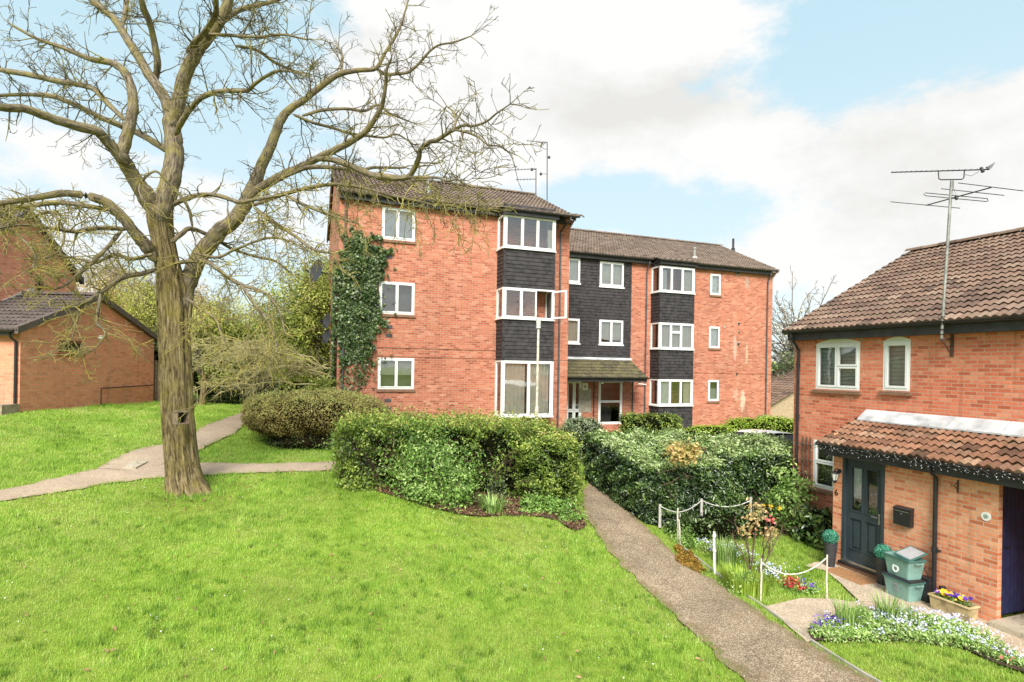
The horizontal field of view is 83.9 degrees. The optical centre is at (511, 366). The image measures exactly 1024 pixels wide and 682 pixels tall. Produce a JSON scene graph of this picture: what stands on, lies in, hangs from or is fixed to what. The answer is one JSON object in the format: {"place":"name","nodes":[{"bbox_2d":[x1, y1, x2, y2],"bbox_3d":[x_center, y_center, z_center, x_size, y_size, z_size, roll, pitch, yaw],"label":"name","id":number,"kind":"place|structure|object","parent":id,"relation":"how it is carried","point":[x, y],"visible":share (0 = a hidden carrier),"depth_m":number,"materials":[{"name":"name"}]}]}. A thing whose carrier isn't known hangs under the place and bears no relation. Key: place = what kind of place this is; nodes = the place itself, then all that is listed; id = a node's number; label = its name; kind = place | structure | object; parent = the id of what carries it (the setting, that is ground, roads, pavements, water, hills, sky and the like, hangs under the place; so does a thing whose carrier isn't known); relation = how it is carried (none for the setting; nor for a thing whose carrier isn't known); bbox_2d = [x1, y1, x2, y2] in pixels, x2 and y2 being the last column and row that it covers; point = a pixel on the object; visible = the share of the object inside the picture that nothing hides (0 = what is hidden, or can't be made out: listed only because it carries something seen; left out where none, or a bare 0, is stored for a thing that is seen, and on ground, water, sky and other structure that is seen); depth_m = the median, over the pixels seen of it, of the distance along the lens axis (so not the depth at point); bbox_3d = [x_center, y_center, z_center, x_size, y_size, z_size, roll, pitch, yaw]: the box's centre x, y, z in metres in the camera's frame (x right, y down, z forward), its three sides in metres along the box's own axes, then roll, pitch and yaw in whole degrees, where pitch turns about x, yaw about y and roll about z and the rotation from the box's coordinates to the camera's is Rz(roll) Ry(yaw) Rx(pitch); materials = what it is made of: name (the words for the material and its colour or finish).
{"place":"outdoors","nodes":[
{"label":"outdoors","id":0,"kind":"place"},
{"bbox_2d":[98,412,243,470],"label":"back path","id":1,"kind":"structure","parent":0,"point":[206,434],"depth_m":14.01,"materials":[{"name":"beige concrete"}]},
{"bbox_2d":[124,461,147,468],"bbox_3d":[-8.209,2.172,12.434,0.279,0.156,0.503,1,0,-12],"label":"access cover","id":2,"kind":"object","parent":1,"relation":"on","point":[134,464],"visible":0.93,"depth_m":12.38,"materials":[{"name":"grey concrete"}]},
{"bbox_2d":[0,459,368,500],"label":"side path","id":3,"kind":"structure","parent":0,"point":[87,478],"depth_m":11.87,"materials":[{"name":"beige concrete"}]},
{"bbox_2d":[0,386,1023,681],"bbox_3d":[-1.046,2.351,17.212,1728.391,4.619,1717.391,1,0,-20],"label":"ground","id":4,"kind":"structure","parent":0,"point":[204,652],"depth_m":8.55,"materials":[{"name":"green plant"}]},
{"bbox_2d":[0,206,83,347],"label":"gabled house","id":5,"kind":"structure","parent":4,"relation":"on","point":[9,265],"depth_m":18.14,"materials":[{"name":"brick"}]},
{"bbox_2d":[0,291,157,415],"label":"brick garage","id":6,"kind":"structure","parent":4,"relation":"on","point":[121,376],"depth_m":17.27,"materials":[{"name":"brown brick"}]},
{"bbox_2d":[57,340,84,355],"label":"window","id":7,"kind":"structure","parent":6,"relation":"in","point":[77,342],"depth_m":17.18,"materials":[{"name":"brown wood"}]},
{"bbox_2d":[75,240,155,327],"bbox_3d":[-22.931,-3.485,32.839,6.508,8.039,5.501,1,0,22],"label":"leafy tree","id":8,"kind":"object","parent":4,"relation":"on","point":[107,282],"visible":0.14,"depth_m":32.48,"materials":[{"name":"green plant"}]},
{"bbox_2d":[102,263,156,333],"bbox_3d":[-19.220,-2.464,29.984,4.363,6.541,4.280,1,0,-20],"label":"leafy tree","id":9,"kind":"object","parent":4,"relation":"on","point":[148,318],"visible":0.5,"depth_m":29.40,"materials":[{"name":"green plant"}]},
{"bbox_2d":[153,360,193,401],"bbox_3d":[-12.690,0.757,21.363,1.450,1.950,0.125,1,0,0],"label":"wooden fence","id":10,"kind":"object","parent":4,"relation":"on","point":[156,396],"visible":0.1,"depth_m":21.32,"materials":[{"name":"brown wood"}]},
{"bbox_2d":[151,279,213,328],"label":"leafy tree","id":11,"kind":"object","parent":4,"relation":"on","point":[196,294],"visible":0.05,"depth_m":43.72,"materials":[{"name":"green plant"}]},
{"bbox_2d":[160,475,237,501],"bbox_3d":[-6.317,2.441,11.549,1.441,0.329,1.372,1,0,-20],"label":"grass fringe","id":12,"kind":"object","parent":4,"relation":"on","point":[220,487],"depth_m":11.35,"materials":[{"name":"green plant"}]},
{"bbox_2d":[146,475,255,511],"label":"bark litter","id":13,"kind":"object","parent":4,"relation":"on","point":[204,498],"visible":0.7,"depth_m":10.96,"materials":[{"name":"brown wood"}]},
{"bbox_2d":[190,299,235,404],"bbox_3d":[-11.646,-0.521,21.464,2.901,4.053,2.799,1,0,24],"label":"leafy tree","id":14,"kind":"object","parent":4,"relation":"on","point":[203,391],"visible":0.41,"depth_m":21.32,"materials":[{"name":"green plant"}]},
{"bbox_2d":[191,315,257,387],"bbox_3d":[-11.374,-0.480,22.430,2.570,3.184,2.686,1,0,-20],"label":"leafy tree","id":15,"kind":"object","parent":4,"relation":"on","point":[233,333],"visible":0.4,"depth_m":21.62,"materials":[{"name":"green plant"}]},
{"bbox_2d":[191,283,264,335],"bbox_3d":[-13.291,-1.268,25.958,4.435,5.033,4.226,1,0,25],"label":"leafy tree","id":16,"kind":"object","parent":4,"relation":"on","point":[213,304],"visible":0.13,"depth_m":25.64,"materials":[{"name":"green plant"}]},
{"bbox_2d":[214,292,276,346],"bbox_3d":[-12.200,-1.075,26.947,5.753,4.974,4.952,1,0,-20],"label":"leafy tree","id":17,"kind":"object","parent":4,"relation":"on","point":[255,316],"visible":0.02,"depth_m":26.67,"materials":[{"name":"green plant"}]},
{"bbox_2d":[193,361,329,401],"bbox_3d":[-9.882,0.511,23.616,6.252,2.021,2.901,1,0,-20],"label":"dark hedge","id":18,"kind":"object","parent":4,"relation":"on","point":[226,397],"visible":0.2,"depth_m":22.44,"materials":[{"name":"plant"}]},
{"bbox_2d":[191,330,335,404],"bbox_3d":[-7.841,0.036,17.410,4.955,2.413,4.133,1,0,-20],"label":"twiggy shrub","id":19,"kind":"object","parent":4,"relation":"on","point":[300,365],"visible":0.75,"depth_m":17.66,"materials":[{"name":"brown plant"}]},
{"bbox_2d":[0,0,546,498],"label":"tree","id":20,"kind":"object","parent":4,"relation":"on","point":[176,286],"visible":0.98,"depth_m":10.71,"materials":[{"name":"brown plant"}]},
{"bbox_2d":[172,410,189,423],"bbox_3d":[-6.331,0.974,10.888,0.232,0.245,0.230,1,0,37],"label":"nest box","id":21,"kind":"object","parent":20,"relation":"attached to","point":[176,415],"visible":0.95,"depth_m":10.90,"materials":[{"name":"brown wood"}]},
{"bbox_2d":[245,248,330,401],"bbox_3d":[-8.852,-1.300,24.164,4.715,7.252,4.781,1,0,41],"label":"leafy tree","id":22,"kind":"object","parent":4,"relation":"on","point":[319,301],"visible":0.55,"depth_m":23.30,"materials":[{"name":"green plant"}]},
{"bbox_2d":[272,348,311,389],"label":"holly bush","id":23,"kind":"object","parent":4,"relation":"on","point":[300,377],"visible":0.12,"depth_m":20.75,"materials":[{"name":"green plant"}]},
{"bbox_2d":[281,238,328,361],"bbox_3d":[-8.926,-2.064,27.127,4.408,8.188,3.817,1,0,-20],"label":"leafy tree","id":24,"kind":"object","parent":4,"relation":"on","point":[323,261],"visible":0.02,"depth_m":26.64,"materials":[{"name":"green plant"}]},
{"bbox_2d":[238,384,388,440],"bbox_3d":[-5.505,1.322,16.064,4.075,1.613,2.932,1,0,-20],"label":"dome hedge","id":25,"kind":"object","parent":4,"relation":"on","point":[303,412],"visible":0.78,"depth_m":15.05,"materials":[{"name":"green plant"}]},
{"bbox_2d":[260,430,368,449],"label":"shrub","id":26,"kind":"object","parent":4,"relation":"on","point":[309,441],"visible":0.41,"depth_m":15.04,"materials":[{"name":"green plant"}]},
{"bbox_2d":[301,371,345,390],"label":"holly bush","id":27,"kind":"object","parent":4,"relation":"on","point":[325,382],"visible":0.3,"depth_m":18.65,"materials":[{"name":"green plant"}]},
{"bbox_2d":[23,470,703,681],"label":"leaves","id":28,"kind":"object","parent":4,"relation":"on","point":[273,651],"visible":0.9,"depth_m":7.92,"materials":[{"name":"plant"}]},
{"bbox_2d":[325,404,587,510],"bbox_3d":[-1.267,2.077,13.201,5.915,2.404,2.625,1,0,-20],"label":"long hedge","id":29,"kind":"object","parent":4,"relation":"on","point":[536,454],"visible":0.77,"depth_m":12.90,"materials":[{"name":"green plant"}]},
{"bbox_2d":[339,468,584,529],"bbox_3d":[-1.151,2.898,13.049,5.414,1.032,2.579,1,0,-6],"label":"soil bed","id":30,"kind":"object","parent":4,"relation":"on","point":[507,506],"visible":0.24,"depth_m":12.26,"materials":[{"name":"brown soil"}]},
{"bbox_2d":[333,470,377,490],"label":"ground plant","id":31,"kind":"object","parent":30,"relation":"on","point":[343,483],"visible":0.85,"depth_m":11.83,"materials":[{"name":"green plant"}]},
{"bbox_2d":[355,402,519,520],"bbox_3d":[-1.583,1.954,12.120,3.512,2.394,2.305,1,0,1],"label":"leafy bush","id":32,"kind":"object","parent":30,"relation":"on","point":[431,479],"visible":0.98,"depth_m":11.99,"materials":[{"name":"green plant"}]},
{"bbox_2d":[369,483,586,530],"bbox_3d":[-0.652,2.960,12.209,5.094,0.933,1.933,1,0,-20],"label":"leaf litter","id":33,"kind":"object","parent":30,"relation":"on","point":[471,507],"visible":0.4,"depth_m":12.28,"materials":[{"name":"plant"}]},
{"bbox_2d":[472,490,509,513],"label":"strap plant","id":34,"kind":"object","parent":30,"relation":"on","point":[493,507],"visible":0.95,"depth_m":12.16,"materials":[{"name":"green plant"}]},
{"bbox_2d":[480,472,507,496],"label":"twiggy plant","id":35,"kind":"object","parent":30,"relation":"on","point":[493,487],"visible":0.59,"depth_m":13.04,"materials":[{"name":"green plant"}]},
{"bbox_2d":[518,490,571,514],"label":"ground plant","id":36,"kind":"object","parent":30,"relation":"on","point":[540,504],"visible":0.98,"depth_m":12.60,"materials":[{"name":"green plant"}]},
{"bbox_2d":[556,497,587,522],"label":"ground plant","id":37,"kind":"object","parent":30,"relation":"on","point":[573,515],"visible":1,"depth_m":12.47,"materials":[{"name":"green plant"}]},
{"bbox_2d":[535,318,540,418],"bbox_3d":[0.728,0.901,16.470,0.156,4.601,0.160,1,0,-20],"label":"lamp post","id":38,"kind":"object","parent":4,"relation":"on","point":[538,323],"visible":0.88,"depth_m":16.44,"materials":[{"name":"grey metal"}]},
{"bbox_2d":[326,169,779,431],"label":"apartment block","id":39,"kind":"structure","parent":4,"relation":"on","point":[639,324],"depth_m":21.44,"materials":[{"name":"brick"}]},
{"bbox_2d":[305,259,331,281],"bbox_3d":[-6.688,-3.342,19.935,0.975,0.818,0.570,1,0,-11],"label":"satellite dish","id":40,"kind":"object","parent":39,"relation":"attached to","point":[315,274],"visible":0.79,"depth_m":19.98,"materials":[{"name":"metal"}]},
{"bbox_2d":[330,226,397,409],"bbox_3d":[-5.102,-1.155,18.686,2.575,7.044,2.801,1,0,-3],"label":"ivy","id":41,"kind":"object","parent":39,"relation":"attached to","point":[361,314],"visible":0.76,"depth_m":18.78,"materials":[{"name":"green plant"}]},
{"bbox_2d":[376,358,415,391],"bbox_3d":[-3.983,0.291,19.474,1.317,1.153,0.400,1,0,-20],"label":"window","id":42,"kind":"structure","parent":39,"relation":"in","point":[398,373],"depth_m":19.47,"materials":[{"name":"plastic"}]},
{"bbox_2d":[379,281,415,317],"bbox_3d":[-3.955,-2.265,19.468,1.284,1.185,0.400,1,0,-20],"label":"window","id":43,"kind":"structure","parent":39,"relation":"in","point":[401,293],"depth_m":19.55,"materials":[{"name":"plastic"}]},
{"bbox_2d":[380,206,415,243],"bbox_3d":[-3.858,-4.774,19.366,1.209,1.184,0.170,1,0,-20],"label":"window","id":44,"kind":"structure","parent":39,"relation":"in","point":[387,233],"depth_m":19.38,"materials":[{"name":"plastic"}]},
{"bbox_2d":[493,360,553,417],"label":"window","id":45,"kind":"structure","parent":39,"relation":"in","point":[512,386],"depth_m":20.28,"materials":[{"name":"plastic"}]},
{"bbox_2d":[496,214,555,254],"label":"window","id":46,"kind":"structure","parent":39,"relation":"in","point":[551,224],"depth_m":20.35,"materials":[{"name":"plastic"}]},
{"bbox_2d":[495,287,566,321],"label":"window","id":47,"kind":"structure","parent":39,"relation":"in","point":[550,294],"depth_m":20.27,"materials":[{"name":"plastic"}]},
{"bbox_2d":[568,318,579,342],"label":"window","id":48,"kind":"structure","parent":39,"relation":"in","point":[573,324],"depth_m":25.35,"materials":[{"name":"plastic"}]},
{"bbox_2d":[569,258,579,282],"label":"window","id":49,"kind":"structure","parent":39,"relation":"in","point":[574,264],"depth_m":25.34,"materials":[{"name":"plastic"}]},
{"bbox_2d":[567,381,581,418],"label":"entrance door","id":50,"kind":"structure","parent":39,"relation":"in","point":[573,382],"depth_m":25.31,"materials":[{"name":"plastic"}]},
{"bbox_2d":[598,382,621,423],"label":"entrance window","id":51,"kind":"structure","parent":39,"relation":"in","point":[604,398],"depth_m":26.94,"materials":[{"name":"plastic"}]},
{"bbox_2d":[599,320,622,344],"bbox_3d":[4.455,-1.556,26.086,1.227,1.092,0.394,1,0,-20],"label":"window","id":52,"kind":"structure","parent":39,"relation":"in","point":[610,331],"depth_m":26.00,"materials":[{"name":"plastic"}]},
{"bbox_2d":[599,261,623,286],"bbox_3d":[4.528,-4.185,25.958,1.226,1.106,0.134,1,0,-20],"label":"window","id":53,"kind":"structure","parent":39,"relation":"in","point":[611,273],"depth_m":25.99,"materials":[{"name":"plastic"}]},
{"bbox_2d":[648,379,693,406],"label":"window","id":54,"kind":"structure","parent":39,"relation":"in","point":[663,385],"depth_m":26.37,"materials":[{"name":"plastic"}]},
{"bbox_2d":[649,322,694,350],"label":"window","id":55,"kind":"structure","parent":39,"relation":"in","point":[671,336],"depth_m":26.41,"materials":[{"name":"plastic"}]},
{"bbox_2d":[650,265,695,294],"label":"window","id":56,"kind":"structure","parent":39,"relation":"in","point":[687,274],"depth_m":26.42,"materials":[{"name":"plastic"}]},
{"bbox_2d":[707,380,719,402],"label":"window","id":57,"kind":"structure","parent":39,"relation":"in","point":[713,397],"depth_m":28.02,"materials":[{"name":"plastic"}]},
{"bbox_2d":[708,326,720,349],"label":"window","id":58,"kind":"structure","parent":39,"relation":"in","point":[713,345],"depth_m":28.02,"materials":[{"name":"plastic"}]},
{"bbox_2d":[709,274,721,296],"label":"window","id":59,"kind":"structure","parent":39,"relation":"in","point":[715,288],"depth_m":28.03,"materials":[{"name":"plastic"}]},
{"bbox_2d":[559,415,605,463],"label":"round shrub","id":60,"kind":"object","parent":4,"relation":"on","point":[581,426],"visible":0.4,"depth_m":18.06,"materials":[{"name":"green plant"}]},
{"bbox_2d":[618,410,684,432],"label":"box hedge","id":61,"kind":"object","parent":4,"relation":"on","point":[651,421],"visible":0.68,"depth_m":23.66,"materials":[{"name":"green plant"}]},
{"bbox_2d":[580,424,792,525],"bbox_3d":[5.135,2.748,15.148,5.646,2.653,4.324,1,0,-20],"label":"laurel hedge","id":62,"kind":"object","parent":4,"relation":"on","point":[642,474],"visible":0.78,"depth_m":14.29,"materials":[{"name":"green plant"}]},
{"bbox_2d":[664,522,711,551],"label":"ground plant","id":63,"kind":"object","parent":4,"relation":"on","point":[692,543],"visible":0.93,"depth_m":12.47,"materials":[{"name":"green plant"}]},
{"bbox_2d":[673,544,706,572],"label":"moss clump","id":64,"kind":"object","parent":4,"relation":"on","point":[691,559],"visible":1,"depth_m":11.63,"materials":[{"name":"brown plant"}]},
{"bbox_2d":[682,423,737,436],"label":"shrub","id":65,"kind":"object","parent":4,"relation":"on","point":[707,429],"visible":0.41,"depth_m":24.07,"materials":[{"name":"green plant"}]},
{"bbox_2d":[712,531,715,573],"bbox_3d":[3.986,3.747,11.233,0.082,0.972,0.074,1,0,-20],"label":"fence post","id":66,"kind":"object","parent":4,"relation":"on","point":[714,554],"visible":0.94,"depth_m":11.21,"materials":[{"name":"white paint"}]},
{"bbox_2d":[660,504,785,540],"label":"ground plant","id":67,"kind":"object","parent":4,"relation":"on","point":[707,525],"visible":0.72,"depth_m":13.39,"materials":[{"name":"green plant"}]},
{"bbox_2d":[711,534,743,567],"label":"iris clump","id":68,"kind":"object","parent":4,"relation":"on","point":[724,555],"visible":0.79,"depth_m":11.66,"materials":[{"name":"green plant"}]},
{"bbox_2d":[718,562,759,592],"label":"ground plant","id":69,"kind":"object","parent":4,"relation":"on","point":[738,580],"visible":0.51,"depth_m":10.52,"materials":[{"name":"green plant"}]},
{"bbox_2d":[724,416,759,430],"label":"shrub","id":70,"kind":"object","parent":4,"relation":"on","point":[736,423],"visible":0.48,"depth_m":25.71,"materials":[{"name":"green plant"}]},
{"bbox_2d":[715,561,772,597],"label":"iris clump","id":71,"kind":"object","parent":4,"relation":"on","point":[749,589],"visible":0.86,"depth_m":10.48,"materials":[{"name":"green plant"}]},
{"bbox_2d":[695,537,798,584],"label":"blue flowers","id":72,"kind":"object","parent":4,"relation":"on","point":[756,567],"visible":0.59,"depth_m":11.63,"materials":[{"name":"plant"}]},
{"bbox_2d":[727,497,787,575],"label":"rose bush","id":73,"kind":"object","parent":4,"relation":"on","point":[767,533],"visible":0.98,"depth_m":10.90,"materials":[{"name":"beige plant"}]},
{"bbox_2d":[735,429,792,443],"bbox_3d":[8.396,3.015,20.048,4.060,1.495,1.820,1,0,-22],"label":"parked car","id":74,"kind":"object","parent":4,"relation":"on","point":[787,435],"visible":0.06,"depth_m":20.09,"materials":[{"name":"paint"}]},
{"bbox_2d":[748,414,793,433],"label":"shrub","id":75,"kind":"object","parent":4,"relation":"on","point":[780,423],"visible":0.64,"depth_m":24.64,"materials":[{"name":"green plant"}]},
{"bbox_2d":[678,543,881,681],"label":"path kerb","id":76,"kind":"structure","parent":4,"relation":"on","point":[847,663],"depth_m":8.65,"materials":[{"name":"concrete"}]},
{"bbox_2d":[770,370,793,418],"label":"house","id":77,"kind":"structure","parent":4,"relation":"on","point":[782,396],"depth_m":34.29,"materials":[{"name":"paint"}]},
{"bbox_2d":[771,349,794,380],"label":"leafy tree","id":78,"kind":"object","parent":4,"relation":"on","point":[789,362],"visible":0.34,"depth_m":37.84,"materials":[{"name":"green plant"}]},
{"bbox_2d":[753,446,832,539],"bbox_3d":[6.867,3.091,13.799,1.858,2.227,2.282,1,0,13],"label":"climbing rose","id":79,"kind":"object","parent":4,"relation":"on","point":[795,492],"visible":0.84,"depth_m":13.93,"materials":[{"name":"green plant"}]},
{"bbox_2d":[778,575,808,595],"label":"red primulas","id":80,"kind":"object","parent":4,"relation":"on","point":[791,585],"visible":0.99,"depth_m":10.73,"materials":[{"name":"red plant"}]},
{"bbox_2d":[771,265,839,367],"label":"bare tree","id":81,"kind":"object","parent":4,"relation":"on","point":[789,345],"visible":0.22,"depth_m":41.38,"materials":[{"name":"brown plant"}]},
{"bbox_2d":[780,501,832,550],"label":"glossy shrub","id":82,"kind":"object","parent":4,"relation":"on","point":[812,526],"visible":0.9,"depth_m":13.38,"materials":[{"name":"green plant"}]},
{"bbox_2d":[795,575,821,594],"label":"blue flowers","id":83,"kind":"object","parent":4,"relation":"on","point":[811,589],"visible":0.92,"depth_m":10.64,"materials":[{"name":"plant"}]},
{"bbox_2d":[781,227,1023,638],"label":"brick house","id":84,"kind":"structure","parent":4,"relation":"on","point":[877,368],"depth_m":11.46,"materials":[{"name":"brick"}]},
{"bbox_2d":[798,436,812,507],"bbox_3d":[7.396,2.753,14.350,0.050,1.950,0.432,1,0,-20],"label":"trellis","id":85,"kind":"object","parent":84,"relation":"attached to","point":[806,460],"visible":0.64,"depth_m":14.34,"materials":[{"name":"wood"}]},
{"bbox_2d":[809,439,833,495],"bbox_3d":[7.859,2.462,13.687,0.420,1.272,1.320,1,0,-20],"label":"window","id":86,"kind":"structure","parent":84,"relation":"in","point":[828,461],"depth_m":14.13,"materials":[{"name":"plastic"}]},
{"bbox_2d":[812,342,860,394],"bbox_3d":[7.905,0.052,13.673,0.420,1.206,1.290,1,0,-20],"label":"window","id":87,"kind":"structure","parent":84,"relation":"in","point":[841,372],"depth_m":13.61,"materials":[{"name":"plastic"}]},
{"bbox_2d":[846,459,881,568],"bbox_3d":[7.372,3.030,11.809,0.302,2.135,0.809,1,0,-20],"label":"front door","id":88,"kind":"structure","parent":84,"relation":"in","point":[863,524],"depth_m":11.85,"materials":[{"name":"paint"}]},
{"bbox_2d":[878,340,911,395],"bbox_3d":[8.407,0.038,12.310,0.420,1.174,0.697,1,0,-20],"label":"window","id":89,"kind":"structure","parent":84,"relation":"in","point":[896,365],"depth_m":12.34,"materials":[{"name":"plastic"}]},
{"bbox_2d":[893,505,914,527],"bbox_3d":[7.489,2.867,10.903,0.124,0.359,0.348,1,0,-20],"label":"letterbox","id":90,"kind":"object","parent":84,"relation":"attached to","point":[903,515],"visible":1,"depth_m":10.85,"materials":[{"name":"black plastic"}]},
{"bbox_2d":[813,443,1023,482],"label":"string lights","id":91,"kind":"object","parent":84,"relation":"attached to","point":[923,464],"visible":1,"depth_m":10.27,"materials":[{"name":"black plastic"}]},
{"bbox_2d":[891,162,1022,356],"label":"tv aerial","id":92,"kind":"object","parent":84,"relation":"attached to","point":[950,207],"visible":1,"depth_m":11.02,"materials":[{"name":"metal"}]},
{"bbox_2d":[1001,486,1023,614],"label":"store door","id":93,"kind":"structure","parent":84,"relation":"in","point":[1012,581],"depth_m":9.70,"materials":[{"name":"paint"}]},
{"bbox_2d":[808,600,1023,671],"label":"flower border","id":94,"kind":"object","parent":4,"relation":"on","point":[947,629],"visible":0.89,"depth_m":8.84,"materials":[{"name":"green plant"}]},
{"bbox_2d":[798,610,845,640],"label":"violet bells","id":95,"kind":"object","parent":94,"relation":"on","point":[827,624],"visible":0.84,"depth_m":8.96,"materials":[{"name":"plant"}]},
{"bbox_2d":[829,590,870,630],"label":"bulb clump","id":96,"kind":"object","parent":94,"relation":"on","point":[847,613],"visible":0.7,"depth_m":9.06,"materials":[{"name":"green plant"}]},
{"bbox_2d":[863,587,905,620],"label":"bulb clump","id":97,"kind":"object","parent":94,"relation":"on","point":[884,607],"visible":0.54,"depth_m":9.41,"materials":[{"name":"green plant"}]},
{"bbox_2d":[0,0,1023,361],"label":"sky","id":98,"kind":"structure","parent":0,"point":[780,129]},
{"bbox_2d":[582,483,874,681],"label":"path","id":99,"kind":"structure","parent":0,"point":[754,644],"depth_m":9.42,"materials":[{"name":"brown gravel"}]},
{"bbox_2d":[767,561,1023,657],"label":"garden path","id":100,"kind":"structure","parent":0,"point":[798,613],"depth_m":9.94,"materials":[{"name":"beige concrete"}]},
{"bbox_2d":[822,529,838,566],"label":"potted topiary","id":101,"kind":"object","parent":100,"relation":"on","point":[830,537],"visible":1,"depth_m":12.06,"materials":[{"name":"green plastic"}]},
{"bbox_2d":[823,567,876,584],"bbox_3d":[6.886,4.268,11.612,0.520,0.015,0.889,1,0,-20],"label":"door mat","id":102,"kind":"object","parent":100,"relation":"on","point":[854,577],"depth_m":11.56,"materials":[{"name":"brown fabric"}]},
{"bbox_2d":[873,544,891,585],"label":"potted topiary","id":103,"kind":"object","parent":100,"relation":"on","point":[880,561],"visible":0.73,"depth_m":11.15,"materials":[{"name":"green plastic"}]},
{"bbox_2d":[881,571,925,601],"bbox_3d":[7.272,4.082,10.572,0.423,0.395,0.657,1,0,-17],"label":"recycling box","id":104,"kind":"object","parent":100,"relation":"on","point":[911,590],"visible":0.81,"depth_m":10.38,"materials":[{"name":"green plastic"}]},
{"bbox_2d":[883,546,927,579],"bbox_3d":[7.285,3.620,10.574,0.429,0.518,0.657,1,0,-13],"label":"recycling box","id":105,"kind":"object","parent":104,"relation":"on","point":[907,563],"visible":1,"depth_m":10.42,"materials":[{"name":"green plastic"}]},
{"bbox_2d":[921,575,931,602],"bbox_3d":[7.579,4.077,10.432,0.200,0.425,0.220,1,0,-20],"label":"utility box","id":106,"kind":"object","parent":100,"relation":"on","point":[926,590],"visible":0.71,"depth_m":10.34,"materials":[{"name":"black plastic"}]},
{"bbox_2d":[927,588,980,621],"bbox_3d":[7.633,4.096,9.851,0.300,0.387,0.700,1,0,-20],"label":"stone trough","id":107,"kind":"object","parent":100,"relation":"on","point":[946,601],"visible":1,"depth_m":9.76,"materials":[{"name":"stone"}]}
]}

